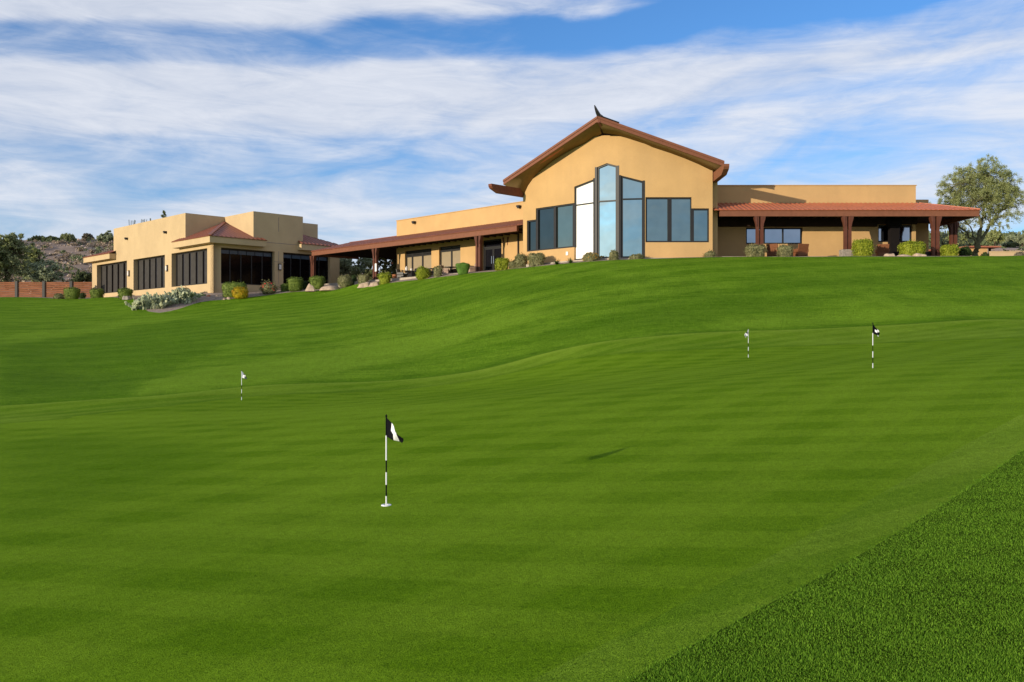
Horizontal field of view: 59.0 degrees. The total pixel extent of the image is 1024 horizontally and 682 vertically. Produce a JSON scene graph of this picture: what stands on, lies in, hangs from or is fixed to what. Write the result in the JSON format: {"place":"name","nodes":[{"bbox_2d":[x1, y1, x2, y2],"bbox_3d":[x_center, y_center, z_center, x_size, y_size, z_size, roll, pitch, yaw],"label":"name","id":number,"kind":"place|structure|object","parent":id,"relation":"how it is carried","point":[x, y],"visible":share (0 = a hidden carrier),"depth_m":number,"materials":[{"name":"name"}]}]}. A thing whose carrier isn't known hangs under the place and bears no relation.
{"place":"outdoors","nodes":[
{"label":"outdoors","id":0,"kind":"place"},
{"bbox_2d":[0,240,113,291],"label":"hillside","id":1,"kind":"structure","parent":0,"point":[59,247],"depth_m":161.79,"materials":[{"name":"soil"}]},
{"bbox_2d":[21,245,45,281],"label":"desert tree","id":2,"kind":"object","parent":1,"relation":"on","point":[34,254],"visible":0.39,"depth_m":111.57,"materials":[{"name":"green plant"}]},
{"bbox_2d":[31,235,43,241],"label":"desert tree","id":3,"kind":"object","parent":1,"relation":"on","point":[37,237],"visible":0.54,"depth_m":191.51,"materials":[{"name":"green plant"}]},
{"bbox_2d":[23,258,65,287],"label":"shrub","id":4,"kind":"object","parent":1,"relation":"on","point":[48,274],"visible":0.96,"depth_m":106.74,"materials":[{"name":"green plant"}]},
{"bbox_2d":[41,235,59,240],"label":"desert tree","id":5,"kind":"object","parent":1,"relation":"on","point":[50,237],"visible":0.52,"depth_m":183.94,"materials":[{"name":"green plant"}]},
{"bbox_2d":[59,233,76,242],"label":"desert tree","id":6,"kind":"object","parent":1,"relation":"on","point":[69,236],"visible":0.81,"depth_m":189.19,"materials":[{"name":"green plant"}]},
{"bbox_2d":[69,270,91,287],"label":"shrub","id":7,"kind":"object","parent":1,"relation":"on","point":[82,276],"visible":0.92,"depth_m":107.63,"materials":[{"name":"green plant"}]},
{"bbox_2d":[81,233,94,238],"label":"desert tree","id":8,"kind":"object","parent":1,"relation":"on","point":[87,235],"visible":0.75,"depth_m":195.41,"materials":[{"name":"green plant"}]},
{"bbox_2d":[96,230,113,242],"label":"desert tree","id":9,"kind":"object","parent":1,"relation":"on","point":[107,237],"visible":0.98,"depth_m":191.40,"materials":[{"name":"green plant"}]},
{"bbox_2d":[0,237,372,291],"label":"desert scrub","id":10,"kind":"object","parent":1,"relation":"on","point":[103,244],"visible":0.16,"depth_m":160.44,"materials":[{"name":"plant"}]},
{"bbox_2d":[12,238,362,291],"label":"hill stones","id":11,"kind":"object","parent":1,"relation":"on","point":[70,264],"visible":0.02,"depth_m":159.41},
{"bbox_2d":[326,272,468,286],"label":"patio","id":12,"kind":"structure","parent":0,"point":[356,282],"depth_m":77.96,"materials":[{"name":"concrete"}]},
{"bbox_2d":[396,269,406,277],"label":"patio chair","id":13,"kind":"object","parent":12,"relation":"on","point":[400,274],"visible":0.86,"depth_m":79.01,"materials":[{"name":"grey metal"}]},
{"bbox_2d":[408,268,417,276],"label":"patio chair","id":14,"kind":"object","parent":12,"relation":"on","point":[412,274],"visible":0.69,"depth_m":77.87,"materials":[{"name":"brown metal"}]},
{"bbox_2d":[440,265,449,273],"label":"boulder","id":15,"kind":"object","parent":12,"relation":"on","point":[445,270],"visible":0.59,"depth_m":74.77,"materials":[{"name":"beige stone"}]},
{"bbox_2d":[468,265,474,271],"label":"boulder","id":16,"kind":"object","parent":12,"relation":"on","point":[472,269],"visible":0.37,"depth_m":72.73,"materials":[{"name":"beige stone"}]},
{"bbox_2d":[37,256,928,312],"bbox_3d":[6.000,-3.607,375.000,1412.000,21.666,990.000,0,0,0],"label":"ground","id":17,"kind":"structure","parent":0,"point":[172,307],"depth_m":76.62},
{"bbox_2d":[0,235,9,278],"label":"desert tree","id":18,"kind":"object","parent":17,"relation":"on","point":[1,259],"visible":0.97,"depth_m":104.70,"materials":[{"name":"green plant"}]},
{"bbox_2d":[0,232,34,289],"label":"desert tree","id":19,"kind":"object","parent":17,"relation":"on","point":[13,252],"visible":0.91,"depth_m":105.74,"materials":[{"name":"green plant"}]},
{"bbox_2d":[0,281,91,297],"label":"wooden fence","id":20,"kind":"object","parent":17,"relation":"on","point":[18,284],"visible":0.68,"depth_m":100.98,"materials":[{"name":"brown wood"}]},
{"bbox_2d":[79,292,86,298],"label":"shrub","id":21,"kind":"object","parent":17,"relation":"on","point":[82,295],"visible":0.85,"depth_m":96.82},
{"bbox_2d":[124,292,176,310],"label":"prickly pear cactus","id":22,"kind":"object","parent":17,"relation":"on","point":[148,301],"visible":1,"depth_m":75.74,"materials":[{"name":"plant"}]},
{"bbox_2d":[164,285,205,303],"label":"prickly pear cactus","id":23,"kind":"object","parent":17,"relation":"on","point":[182,295],"visible":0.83,"depth_m":77.86,"materials":[{"name":"plant"}]},
{"bbox_2d":[83,211,339,296],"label":"side building","id":24,"kind":"structure","parent":17,"relation":"on","point":[197,253],"depth_m":88.36,"materials":[{"name":"paint"}]},
{"bbox_2d":[101,262,126,292],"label":"window","id":25,"kind":"structure","parent":24,"relation":"in","point":[113,276],"depth_m":100.12,"materials":[{"name":"black glass"}]},
{"bbox_2d":[138,256,164,289],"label":"window","id":26,"kind":"structure","parent":24,"relation":"in","point":[151,271],"depth_m":93.12,"materials":[{"name":"black glass"}]},
{"bbox_2d":[176,249,206,286],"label":"window","id":27,"kind":"structure","parent":24,"relation":"in","point":[191,267],"depth_m":86.73,"materials":[{"name":"glass"}]},
{"bbox_2d":[221,248,271,284],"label":"window","id":28,"kind":"structure","parent":24,"relation":"in","point":[249,267],"depth_m":85.54,"materials":[{"name":"glass"}]},
{"bbox_2d":[283,253,327,283],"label":"window","id":29,"kind":"structure","parent":24,"relation":"in","point":[297,265],"depth_m":89.75,"materials":[{"name":"black glass"}]},
{"bbox_2d":[221,280,246,297],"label":"clipped shrub","id":30,"kind":"object","parent":17,"relation":"on","point":[227,288],"visible":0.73,"depth_m":80.27,"materials":[{"name":"plant"}]},
{"bbox_2d":[259,279,278,294],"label":"flowering shrub","id":31,"kind":"object","parent":17,"relation":"on","point":[269,287],"visible":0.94,"depth_m":81.79,"materials":[{"name":"plant"}]},
{"bbox_2d":[279,283,288,291],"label":"clipped shrub","id":32,"kind":"object","parent":17,"relation":"on","point":[284,287],"visible":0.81,"depth_m":82.99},
{"bbox_2d":[287,276,303,291],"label":"clipped shrub","id":33,"kind":"object","parent":17,"relation":"on","point":[295,285],"visible":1,"depth_m":82.09,"materials":[{"name":"plant"}]},
{"bbox_2d":[301,281,307,288],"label":"clipped shrub","id":34,"kind":"object","parent":17,"relation":"on","point":[305,284],"visible":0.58,"depth_m":83.38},
{"bbox_2d":[308,275,325,288],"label":"clipped shrub","id":35,"kind":"object","parent":17,"relation":"on","point":[316,282],"visible":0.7,"depth_m":82.67,"materials":[{"name":"plant"}]},
{"bbox_2d":[340,258,356,275],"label":"shrub","id":36,"kind":"object","parent":17,"relation":"on","point":[346,264],"visible":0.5,"depth_m":96.51,"materials":[{"name":"green plant"}]},
{"bbox_2d":[352,274,356,284],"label":"clipped shrub","id":37,"kind":"object","parent":17,"relation":"on","point":[354,277],"visible":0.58,"depth_m":82.02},
{"bbox_2d":[350,266,360,278],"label":"shrub","id":38,"kind":"object","parent":17,"relation":"on","point":[355,272],"visible":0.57,"depth_m":92.18,"materials":[{"name":"green plant"}]},
{"bbox_2d":[351,257,372,276],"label":"shrub","id":39,"kind":"object","parent":17,"relation":"on","point":[363,263],"visible":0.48,"depth_m":97.04,"materials":[{"name":"green plant"}]},
{"bbox_2d":[365,263,372,279],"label":"shrub","id":40,"kind":"object","parent":17,"relation":"on","point":[368,272],"visible":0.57,"depth_m":91.39,"materials":[{"name":"green plant"}]},
{"bbox_2d":[378,257,392,279],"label":"shrub","id":41,"kind":"object","parent":17,"relation":"on","point":[384,269],"visible":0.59,"depth_m":91.69,"materials":[{"name":"green plant"}]},
{"bbox_2d":[388,259,396,277],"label":"shrub","id":42,"kind":"object","parent":17,"relation":"on","point":[394,264],"visible":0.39,"depth_m":93.32,"materials":[{"name":"green plant"}]},
{"bbox_2d":[433,266,443,277],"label":"clipped shrub","id":43,"kind":"object","parent":17,"relation":"on","point":[438,270],"visible":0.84,"depth_m":72.32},
{"bbox_2d":[494,258,510,270],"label":"clipped shrub","id":44,"kind":"object","parent":17,"relation":"on","point":[500,264],"visible":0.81,"depth_m":66.38,"materials":[{"name":"plant"}]},
{"bbox_2d":[509,259,515,268],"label":"clipped shrub","id":45,"kind":"object","parent":17,"relation":"on","point":[511,264],"visible":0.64,"depth_m":65.75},
{"bbox_2d":[514,252,526,267],"bbox_3d":[0.633,-5.687,65.184,1.129,1.418,1.090,0,0,26],"label":"clipped shrub","id":46,"kind":"object","parent":17,"relation":"on","point":[521,260],"visible":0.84,"depth_m":64.86,"materials":[{"name":"plant"}]},
{"bbox_2d":[527,251,546,266],"bbox_3d":[1.685,-5.561,62.794,1.421,1.462,1.371,0,0,0],"label":"clipped shrub","id":47,"kind":"object","parent":17,"relation":"on","point":[537,259],"visible":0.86,"depth_m":62.37,"materials":[{"name":"plant"}]},
{"bbox_2d":[582,251,601,261],"bbox_3d":[5.239,-5.399,59.490,1.323,1.086,1.321,0,0,0],"label":"flowering shrub","id":48,"kind":"object","parent":17,"relation":"on","point":[590,256],"visible":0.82,"depth_m":59.14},
{"bbox_2d":[609,250,618,259],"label":"clipped shrub","id":49,"kind":"object","parent":17,"relation":"on","point":[613,254],"visible":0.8,"depth_m":58.78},
{"bbox_2d":[628,253,644,258],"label":"clipped shrub","id":50,"kind":"object","parent":17,"relation":"on","point":[636,256],"visible":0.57,"depth_m":58.78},
{"bbox_2d":[310,105,980,279],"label":"clubhouse","id":51,"kind":"structure","parent":17,"relation":"on","point":[602,186],"depth_m":62.33,"materials":[{"name":"paint"}]},
{"bbox_2d":[406,249,430,272],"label":"window","id":52,"kind":"structure","parent":51,"relation":"in","point":[415,258],"depth_m":80.41,"materials":[{"name":"glass"}]},
{"bbox_2d":[440,245,459,268],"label":"window","id":53,"kind":"structure","parent":51,"relation":"in","point":[449,255],"depth_m":77.35,"materials":[{"name":"glass"}]},
{"bbox_2d":[485,248,492,270],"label":"door","id":54,"kind":"structure","parent":51,"relation":"in","point":[488,251],"depth_m":74.01,"materials":[{"name":"glass"}]},
{"bbox_2d":[493,247,500,269],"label":"door","id":55,"kind":"structure","parent":51,"relation":"in","point":[496,250],"depth_m":73.38,"materials":[{"name":"glass"}]},
{"bbox_2d":[528,188,576,251],"bbox_3d":[2.787,-8.490,63.588,4.578,4.140,0.180,0,0,45],"label":"window","id":56,"kind":"structure","parent":51,"relation":"in","point":[554,227],"depth_m":63.29,"materials":[{"name":"glass"}]},
{"bbox_2d":[575,180,592,259],"bbox_3d":[5.013,-8.205,61.363,1.791,5.369,0.180,0,0,45],"label":"window","id":57,"kind":"structure","parent":51,"relation":"in","point":[584,204],"depth_m":61.47,"materials":[{"name":"white glass"}]},
{"bbox_2d":[597,163,616,257],"bbox_3d":[6.382,-8.690,60.440,1.559,6.340,0.180,0,0,21],"label":"window","id":58,"kind":"structure","parent":51,"relation":"in","point":[606,173],"depth_m":60.48,"materials":[{"name":"glass"}]},
{"bbox_2d":[621,176,642,257],"bbox_3d":[7.998,-8.254,60.013,1.587,5.468,0.180,0,0,9],"label":"window","id":59,"kind":"structure","parent":51,"relation":"in","point":[631,189],"depth_m":60.02,"materials":[{"name":"blue glass"}]},
{"bbox_2d":[646,197,708,241],"bbox_3d":[10.909,-8.010,59.900,4.236,2.980,0.180,0,0,0],"label":"window","id":60,"kind":"structure","parent":51,"relation":"in","point":[668,219],"depth_m":59.92,"materials":[{"name":"glass"}]},
{"bbox_2d":[746,228,801,243],"bbox_3d":[18.160,-7.290,62.810,3.920,1.140,0.100,0,0,0],"label":"window","id":61,"kind":"structure","parent":51,"relation":"in","point":[771,235],"depth_m":62.81,"materials":[{"name":"glass"}]},
{"bbox_2d":[878,225,911,241],"bbox_3d":[26.535,-7.450,62.810,2.370,1.200,0.100,0,0,0],"label":"window","id":62,"kind":"structure","parent":51,"relation":"in","point":[905,231],"depth_m":62.81,"materials":[{"name":"glass"}]},
{"bbox_2d":[702,249,716,256],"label":"shrub","id":63,"kind":"object","parent":17,"relation":"on","point":[709,253],"visible":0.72,"depth_m":59.12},
{"bbox_2d":[743,243,766,256],"bbox_3d":[15.866,-5.784,58.925,1.560,1.308,1.540,0,0,0],"label":"clipped shrub","id":64,"kind":"object","parent":17,"relation":"on","point":[753,250],"visible":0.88,"depth_m":58.42,"materials":[{"name":"plant"}]},
{"bbox_2d":[912,253,926,255],"bbox_3d":[26.276,-5.484,58.300,0.873,0.334,0.675,0,0,0],"label":"boulder","id":65,"kind":"object","parent":17,"relation":"on","point":[917,254],"visible":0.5,"depth_m":58.02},
{"bbox_2d":[939,244,959,255],"bbox_3d":[28.836,-5.878,59.579,1.245,1.142,1.238,0,0,0],"label":"clipped shrub","id":66,"kind":"object","parent":17,"relation":"on","point":[951,250],"visible":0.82,"depth_m":59.23,"materials":[{"name":"plant"}]},
{"bbox_2d":[929,202,982,249],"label":"desert tree","id":67,"kind":"object","parent":17,"relation":"on","point":[942,238],"visible":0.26,"depth_m":74.03,"materials":[{"name":"green plant"}]},
{"bbox_2d":[958,246,972,255],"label":"round bush","id":68,"kind":"object","parent":17,"relation":"on","point":[965,251],"visible":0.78,"depth_m":60.25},
{"bbox_2d":[934,153,1023,255],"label":"desert tree","id":69,"kind":"object","parent":17,"relation":"on","point":[987,194],"visible":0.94,"depth_m":65.60,"materials":[{"name":"green plant"}]},
{"bbox_2d":[1014,251,1023,255],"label":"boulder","id":70,"kind":"object","parent":17,"relation":"on","point":[1018,254],"visible":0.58,"depth_m":62.82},
{"bbox_2d":[0,255,1023,681],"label":"lawn","id":71,"kind":"structure","parent":0,"point":[76,349],"depth_m":43.49,"materials":[{"name":"plant"}]},
{"bbox_2d":[53,293,64,298],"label":"shrub","id":72,"kind":"object","parent":71,"relation":"on","point":[58,296],"visible":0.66,"depth_m":96.69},
{"bbox_2d":[62,287,80,298],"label":"clipped shrub","id":73,"kind":"object","parent":71,"relation":"on","point":[71,293],"visible":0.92,"depth_m":94.50,"materials":[{"name":"plant"}]},
{"bbox_2d":[89,288,104,297],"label":"clipped shrub","id":74,"kind":"object","parent":71,"relation":"on","point":[97,293],"visible":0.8,"depth_m":92.51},
{"bbox_2d":[117,287,132,299],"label":"clipped shrub","id":75,"kind":"object","parent":71,"relation":"on","point":[125,291],"visible":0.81,"depth_m":87.04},
{"bbox_2d":[122,296,131,299],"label":"boulder","id":76,"kind":"object","parent":71,"relation":"on","point":[126,298],"visible":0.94,"depth_m":85.95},
{"bbox_2d":[231,286,248,298],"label":"flowering shrub","id":77,"kind":"object","parent":71,"relation":"on","point":[239,292],"visible":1,"depth_m":79.63,"materials":[{"name":"plant"}]},
{"bbox_2d":[305,283,314,291],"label":"boulder","id":78,"kind":"object","parent":71,"relation":"on","point":[310,288],"visible":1,"depth_m":81.17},
{"bbox_2d":[319,285,339,290],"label":"boulder","id":79,"kind":"object","parent":71,"relation":"on","point":[328,288],"visible":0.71,"depth_m":80.34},
{"bbox_2d":[337,274,352,287],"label":"clipped shrub","id":80,"kind":"object","parent":71,"relation":"on","point":[345,281],"visible":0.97,"depth_m":80.60,"materials":[{"name":"plant"}]},
{"bbox_2d":[357,272,368,283],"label":"clipped shrub","id":81,"kind":"object","parent":71,"relation":"on","point":[362,278],"visible":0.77,"depth_m":79.18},
{"bbox_2d":[357,282,369,287],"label":"boulder","id":82,"kind":"object","parent":71,"relation":"on","point":[364,284],"visible":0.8,"depth_m":77.49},
{"bbox_2d":[368,281,378,286],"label":"boulder","id":83,"kind":"object","parent":71,"relation":"on","point":[374,284],"visible":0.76,"depth_m":76.96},
{"bbox_2d":[377,271,391,284],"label":"clipped shrub","id":84,"kind":"object","parent":71,"relation":"on","point":[385,278],"visible":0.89,"depth_m":76.63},
{"bbox_2d":[415,265,430,280],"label":"clipped shrub","id":85,"kind":"object","parent":71,"relation":"on","point":[422,272],"visible":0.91,"depth_m":73.21,"materials":[{"name":"plant"}]},
{"bbox_2d":[455,262,469,274],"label":"clipped shrub","id":86,"kind":"object","parent":71,"relation":"on","point":[462,268],"visible":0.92,"depth_m":69.57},
{"bbox_2d":[0,338,1023,681],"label":"putting green","id":87,"kind":"object","parent":71,"relation":"on","point":[532,524],"visible":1,"depth_m":8.96,"materials":[{"name":"plant"}]},
{"bbox_2d":[241,370,246,399],"bbox_3d":[-8.330,1.370,28.126,0.172,0.925,0.076,0,0,-11],"label":"golf flag","id":88,"kind":"object","parent":87,"relation":"on","point":[243,375],"visible":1,"depth_m":28.09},
{"bbox_2d":[381,414,403,505],"bbox_3d":[-1.215,1.207,9.139,0.252,0.925,0.104,0,0,34],"label":"golf flag","id":89,"kind":"object","parent":87,"relation":"on","point":[391,434],"visible":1,"depth_m":9.17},
{"bbox_2d":[745,329,748,356],"bbox_3d":[7.488,0.064,28.858,0.172,0.925,0.076,0,0,-25],"label":"golf flag","id":90,"kind":"object","parent":87,"relation":"on","point":[747,333],"visible":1,"depth_m":28.89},
{"bbox_2d":[872,323,879,367],"bbox_3d":[7.412,0.086,18.419,0.172,0.925,0.076,0,0,-6],"label":"golf flag","id":91,"kind":"object","parent":87,"relation":"on","point":[875,330],"visible":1,"depth_m":18.40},
{"bbox_2d":[0,319,1023,681],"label":"green fringe","id":92,"kind":"object","parent":71,"relation":"on","point":[842,539],"visible":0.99,"depth_m":8.32,"materials":[{"name":"plant"}]},
{"bbox_2d":[622,449,1023,681],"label":"grass","id":93,"kind":"structure","parent":71,"relation":"on","point":[835,666],"depth_m":4.67,"materials":[{"name":"plant"}]},
{"bbox_2d":[0,0,1023,272],"label":"sky","id":94,"kind":"structure","parent":0,"point":[353,119],"materials":[{"name":"blue"}]},
{"bbox_2d":[526,258,650,266],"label":"path","id":95,"kind":"structure","parent":0,"point":[527,265],"depth_m":61.22,"materials":[{"name":"concrete"}]},
{"bbox_2d":[722,256,817,256],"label":"patio","id":96,"kind":"structure","parent":0,"point":[746,256],"depth_m":59.00,"materials":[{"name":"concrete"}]},
{"bbox_2d":[766,244,777,255],"bbox_3d":[17.498,-5.995,60.560,0.820,0.950,0.814,0,0,31],"label":"wicker armchair","id":97,"kind":"object","parent":96,"relation":"on","point":[771,250],"visible":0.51,"depth_m":60.30,"materials":[{"name":"brown wicker"}]},
{"bbox_2d":[774,244,793,255],"bbox_3d":[17.719,-5.771,58.757,1.192,1.230,1.176,0,0,0],"label":"clipped shrub","id":98,"kind":"object","parent":96,"relation":"on","point":[784,250],"visible":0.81,"depth_m":58.44,"materials":[{"name":"plant"}]},
{"bbox_2d":[793,244,808,255],"bbox_3d":[19.335,-5.995,60.554,0.820,0.950,0.814,0,0,-14],"label":"wicker armchair","id":99,"kind":"object","parent":96,"relation":"on","point":[802,250],"visible":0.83,"depth_m":60.26,"materials":[{"name":"brown wicker"}]},
{"bbox_2d":[851,238,876,255],"bbox_3d":[22.897,-6.000,58.891,1.524,1.547,1.380,0,0,0],"label":"clipped shrub","id":100,"kind":"object","parent":96,"relation":"on","point":[861,247],"visible":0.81,"depth_m":58.44,"materials":[{"name":"plant"}]},
{"bbox_2d":[875,244,889,255],"bbox_3d":[24.882,-5.995,60.754,0.820,0.950,0.814,0,0,14],"label":"wicker armchair","id":101,"kind":"object","parent":96,"relation":"on","point":[881,249],"visible":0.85,"depth_m":60.46,"materials":[{"name":"brown wicker"}]},
{"bbox_2d":[897,239,926,255],"bbox_3d":[26.105,-5.931,59.017,1.826,1.444,1.656,0,0,0],"label":"clipped shrub","id":102,"kind":"object","parent":96,"relation":"on","point":[910,248],"visible":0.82,"depth_m":58.48,"materials":[{"name":"plant"}]},
{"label":"hills","id":103,"kind":"structure","parent":0,"visible":0},
{"bbox_2d":[957,232,972,245],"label":"distant tree","id":104,"kind":"object","parent":103,"relation":"on","point":[963,238],"visible":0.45,"depth_m":121.52,"materials":[{"name":"green plant"}]},
{"bbox_2d":[958,246,986,255],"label":"house","id":105,"kind":"structure","parent":103,"relation":"on","point":[981,250],"depth_m":104.00,"materials":[{"name":"paint"}]},
{"bbox_2d":[929,230,1023,250],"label":"distant scrub","id":106,"kind":"object","parent":103,"relation":"on","point":[1010,244],"visible":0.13,"depth_m":131.08,"materials":[{"name":"plant"}]},
{"bbox_2d":[983,246,1000,253],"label":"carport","id":107,"kind":"object","parent":103,"relation":"on","point":[989,248],"visible":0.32,"depth_m":103.70,"materials":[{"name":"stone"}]},
{"bbox_2d":[985,229,1006,245],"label":"distant tree","id":108,"kind":"object","parent":103,"relation":"on","point":[994,236],"visible":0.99,"depth_m":127.42,"materials":[{"name":"green plant"}]},
{"bbox_2d":[989,251,1023,255],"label":"garden wall","id":109,"kind":"structure","parent":103,"relation":"on","point":[1001,253],"depth_m":97.00,"materials":[{"name":"paint"}]},
{"bbox_2d":[991,248,1021,250],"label":"house","id":110,"kind":"structure","parent":103,"relation":"on","point":[1001,249],"depth_m":111.62,"materials":[{"name":"paint"}]},
{"bbox_2d":[1005,235,1016,243],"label":"distant tree","id":111,"kind":"object","parent":103,"relation":"on","point":[1010,237],"visible":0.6,"depth_m":134.43,"materials":[{"name":"green plant"}]},
{"bbox_2d":[1014,231,1023,246],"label":"distant tree","id":112,"kind":"object","parent":103,"relation":"on","point":[1020,238],"visible":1,"depth_m":129.75,"materials":[{"name":"green plant"}]}
]}

